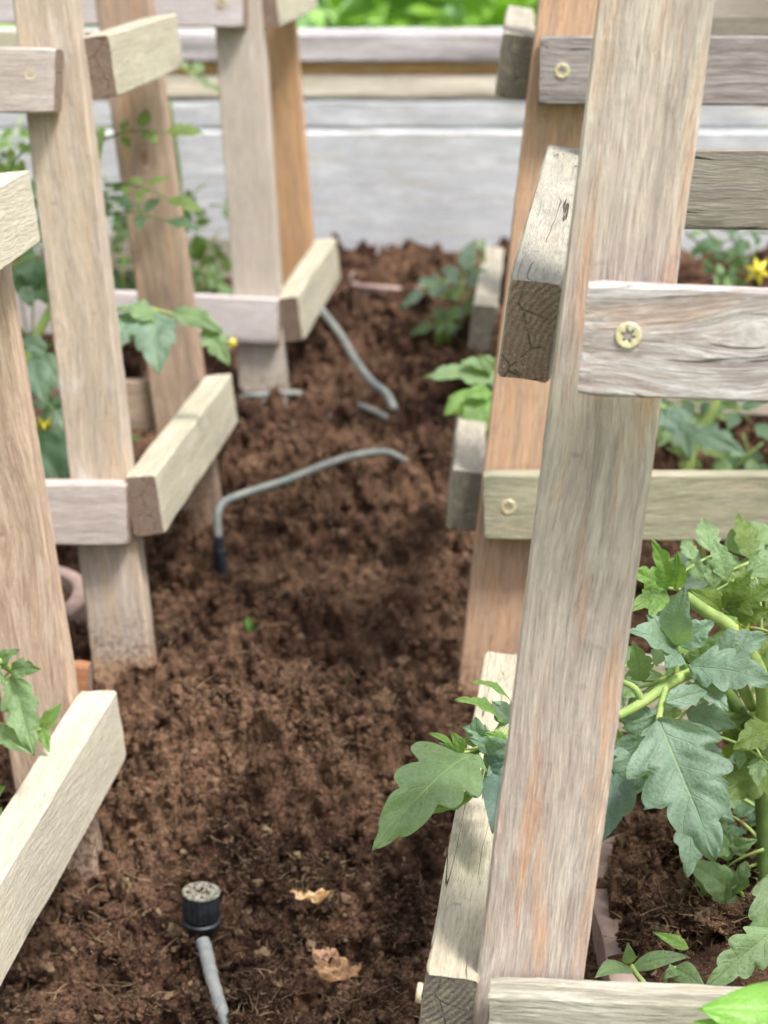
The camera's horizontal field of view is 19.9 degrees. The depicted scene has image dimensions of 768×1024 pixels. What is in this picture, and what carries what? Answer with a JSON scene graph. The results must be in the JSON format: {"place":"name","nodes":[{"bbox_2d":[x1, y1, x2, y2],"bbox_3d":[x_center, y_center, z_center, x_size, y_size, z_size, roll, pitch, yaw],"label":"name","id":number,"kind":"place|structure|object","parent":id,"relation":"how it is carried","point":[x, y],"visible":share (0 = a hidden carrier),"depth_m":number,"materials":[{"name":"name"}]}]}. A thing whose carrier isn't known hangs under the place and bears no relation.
{"place":"outdoors","nodes":[
{"label":"outdoors","id":0,"kind":"place"},
{"bbox_2d":[0,0,535,28],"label":"lawn","id":1,"kind":"structure","parent":0,"point":[317,16],"depth_m":13.26,"materials":[{"name":"green plant"}]},
{"bbox_2d":[84,15,303,97],"bbox_3d":[-0.436,-0.877,4.689,0.677,0.779,0.697,0,16,0],"label":"leafy clump","id":2,"kind":"object","parent":1,"relation":"on","point":[89,27],"depth_m":4.58,"materials":[{"name":"green plant"}]},
{"bbox_2d":[191,0,460,97],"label":"leafy clump","id":3,"kind":"object","parent":1,"relation":"on","point":[355,13],"visible":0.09,"depth_m":4.26,"materials":[{"name":"green plant"}]},
{"bbox_2d":[297,0,505,127],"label":"leafy clump","id":4,"kind":"object","parent":1,"relation":"on","point":[305,21],"visible":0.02,"depth_m":5.00,"materials":[{"name":"green plant"}]},
{"bbox_2d":[325,0,537,127],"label":"leafy clump","id":5,"kind":"object","parent":1,"relation":"on","point":[485,13],"visible":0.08,"depth_m":4.14,"materials":[{"name":"green plant"}]},
{"bbox_2d":[0,232,767,1023],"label":"soil","id":6,"kind":"structure","parent":0,"point":[408,264],"depth_m":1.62,"materials":[{"name":"brown soil"}]},
{"bbox_2d":[0,649,61,815],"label":"tomato plant","id":7,"kind":"object","parent":6,"relation":"on","point":[20,703],"visible":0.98,"depth_m":1.28,"materials":[{"name":"green plant"}]},
{"bbox_2d":[0,109,237,478],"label":"tomato plant","id":8,"kind":"object","parent":6,"relation":"on","point":[153,329],"visible":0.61,"depth_m":1.82,"materials":[{"name":"green plant"}]},
{"bbox_2d":[0,62,279,294],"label":"tomato plant","id":9,"kind":"object","parent":6,"relation":"on","point":[201,276],"visible":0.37,"depth_m":2.35,"materials":[{"name":"green plant"}]},
{"bbox_2d":[196,936,230,1023],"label":"irrigation tube","id":10,"kind":"object","parent":6,"relation":"on","point":[208,963],"visible":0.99,"depth_m":1.32,"materials":[{"name":"grey plastic"}]},
{"bbox_2d":[246,617,257,631],"bbox_3d":[-0.106,0.093,1.778,0.012,0.017,0.006,0,16,0],"label":"green sprout","id":11,"kind":"object","parent":6,"relation":"on","point":[249,626],"visible":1,"depth_m":1.78,"materials":[{"name":"green plant"}]},
{"bbox_2d":[289,888,333,906],"bbox_3d":[-0.047,0.243,1.383,0.031,0.012,0.006,0,16,0],"label":"dry leaf","id":12,"kind":"object","parent":6,"relation":"on","point":[317,897],"visible":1,"depth_m":1.38,"materials":[{"name":"beige plant"}]},
{"bbox_2d":[312,946,338,962],"bbox_3d":[-0.036,0.270,1.338,0.016,0.012,0.006,0,16,0],"label":"bark chip","id":13,"kind":"object","parent":6,"relation":"on","point":[326,954],"visible":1,"depth_m":1.34,"materials":[{"name":"brown wood"}]},
{"bbox_2d":[310,956,361,982],"bbox_3d":[-0.029,0.276,1.320,0.032,0.013,0.012,0,16,0],"label":"dry leaf","id":14,"kind":"object","parent":6,"relation":"on","point":[332,971],"visible":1,"depth_m":1.32,"materials":[{"name":"brown plant"}]},
{"bbox_2d":[319,304,397,412],"bbox_3d":[-0.041,-0.167,2.219,0.014,0.063,0.325,-5,17,-17],"label":"irrigation tube","id":15,"kind":"object","parent":6,"relation":"on","point":[372,382],"visible":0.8,"depth_m":2.16,"materials":[{"name":"grey plastic"}]},
{"bbox_2d":[329,401,413,445],"bbox_3d":[-0.003,-0.080,2.134,0.033,0.036,0.139,-14,21,-39],"label":"irrigation tube","id":16,"kind":"object","parent":6,"relation":"on","point":[374,411],"visible":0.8,"depth_m":2.15,"materials":[{"name":"grey plastic"}]},
{"bbox_2d":[0,430,765,1023],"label":"peat fuzz","id":17,"kind":"object","parent":6,"relation":"on","point":[312,926],"visible":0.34,"depth_m":1.45,"materials":[{"name":"brown soil"}]},
{"bbox_2d":[0,382,767,1023],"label":"root fibres","id":18,"kind":"object","parent":6,"relation":"on","point":[320,780],"visible":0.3,"depth_m":1.42,"materials":[{"name":"brown plant"}]},
{"bbox_2d":[350,271,447,294],"bbox_3d":[0.022,-0.240,2.663,0.128,0.095,0.128,0,16,0],"label":"plant pot","id":19,"kind":"object","parent":6,"relation":"on","point":[362,289],"visible":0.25,"depth_m":2.59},
{"bbox_2d":[401,238,487,344],"bbox_3d":[0.065,-0.227,2.368,0.094,0.133,0.112,0,16,0],"label":"tomato plant","id":20,"kind":"object","parent":6,"relation":"on","point":[447,327],"visible":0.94,"depth_m":2.35,"materials":[{"name":"green plant"}]},
{"bbox_2d":[591,834,637,981],"bbox_3d":[0.248,0.277,1.275,0.254,0.095,0.254,0,16,0],"label":"plant pot","id":21,"kind":"object","parent":6,"relation":"on","point":[602,926],"visible":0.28,"depth_m":1.27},
{"bbox_2d":[345,247,767,986],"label":"soil","id":22,"kind":"structure","parent":0,"point":[703,961],"depth_m":1.19,"materials":[{"name":"brown soil"}]},
{"bbox_2d":[0,170,125,985],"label":"tomato cage","id":23,"kind":"object","parent":22,"relation":"on","point":[50,832],"visible":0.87,"depth_m":1.38,"materials":[{"name":"brown wood"}]},
{"bbox_2d":[59,566,86,623],"bbox_3d":[-0.358,0.111,1.769,0.242,0.095,0.241,0,16,0],"label":"plant pot","id":24,"kind":"object","parent":22,"relation":"on","point":[71,582],"visible":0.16,"depth_m":1.76,"materials":[{"name":"pink ceramic"}]},
{"bbox_2d":[0,0,237,689],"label":"tomato cage","id":25,"kind":"object","parent":22,"relation":"on","point":[110,503],"visible":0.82,"depth_m":1.63,"materials":[{"name":"brown wood"}]},
{"bbox_2d":[0,0,340,407],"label":"tomato cage","id":26,"kind":"object","parent":22,"relation":"on","point":[286,279],"visible":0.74,"depth_m":2.15,"materials":[{"name":"brown wood"}]},
{"bbox_2d":[181,881,220,939],"bbox_3d":[-0.115,0.284,1.382,0.025,0.103,0.026,0,16,0],"label":"drip emitter","id":27,"kind":"object","parent":22,"relation":"on","point":[200,908],"visible":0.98,"depth_m":1.36,"materials":[{"name":"black plastic"}]},
{"bbox_2d":[213,536,226,583],"bbox_3d":[-0.140,0.056,1.893,0.016,0.072,0.010,12,20,35],"label":"drip emitter","id":28,"kind":"object","parent":22,"relation":"on","point":[219,557],"visible":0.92,"depth_m":1.89,"materials":[{"name":"black plastic"}]},
{"bbox_2d":[213,448,407,537],"bbox_3d":[-0.062,-0.022,1.958,0.239,0.045,0.018,-15,22,-42],"label":"irrigation tube","id":29,"kind":"object","parent":28,"relation":"attached to","point":[222,503],"visible":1,"depth_m":1.93,"materials":[{"name":"grey plastic"}]},
{"bbox_2d":[238,390,301,399],"bbox_3d":[-0.114,-0.106,2.169,0.103,0.031,0.029,0,16,0],"label":"irrigation tube","id":30,"kind":"object","parent":22,"relation":"on","point":[265,395],"visible":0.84,"depth_m":2.16,"materials":[{"name":"grey plastic"}]},
{"bbox_2d":[0,27,767,258],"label":"plank wall","id":31,"kind":"structure","parent":22,"relation":"on","point":[411,139],"depth_m":2.78,"materials":[{"name":"white wood"}]},
{"bbox_2d":[372,513,767,985],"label":"tomato plant","id":32,"kind":"object","parent":22,"relation":"on","point":[694,779],"visible":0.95,"depth_m":1.12,"materials":[{"name":"green plant"}]},
{"bbox_2d":[415,0,767,1023],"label":"tomato cage","id":33,"kind":"object","parent":22,"relation":"on","point":[613,332],"visible":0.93,"depth_m":0.95,"materials":[{"name":"brown wood"}]},
{"bbox_2d":[424,230,767,589],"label":"tomato plant","id":34,"kind":"object","parent":22,"relation":"on","point":[685,435],"visible":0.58,"depth_m":1.85,"materials":[{"name":"green plant"}]},
{"bbox_2d":[446,0,767,692],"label":"tomato cage","id":35,"kind":"object","parent":22,"relation":"on","point":[544,66],"visible":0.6,"depth_m":1.56,"materials":[{"name":"brown wood"}]},
{"bbox_2d":[468,0,767,350],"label":"tomato cage","id":36,"kind":"object","parent":22,"relation":"on","point":[484,316],"visible":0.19,"depth_m":2.14,"materials":[{"name":"brown wood"}]},
{"bbox_2d":[595,932,703,984],"bbox_3d":[0.129,0.226,1.091,0.055,0.041,0.059,0,16,0],"label":"weed seedling","id":37,"kind":"object","parent":22,"relation":"on","point":[685,972],"visible":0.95,"depth_m":1.07,"materials":[{"name":"green plant"}]},
{"bbox_2d":[692,981,767,1023],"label":"basil plant","id":38,"kind":"object","parent":22,"relation":"on","point":[748,1004],"visible":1,"depth_m":0.90,"materials":[{"name":"green plant"}]}
]}

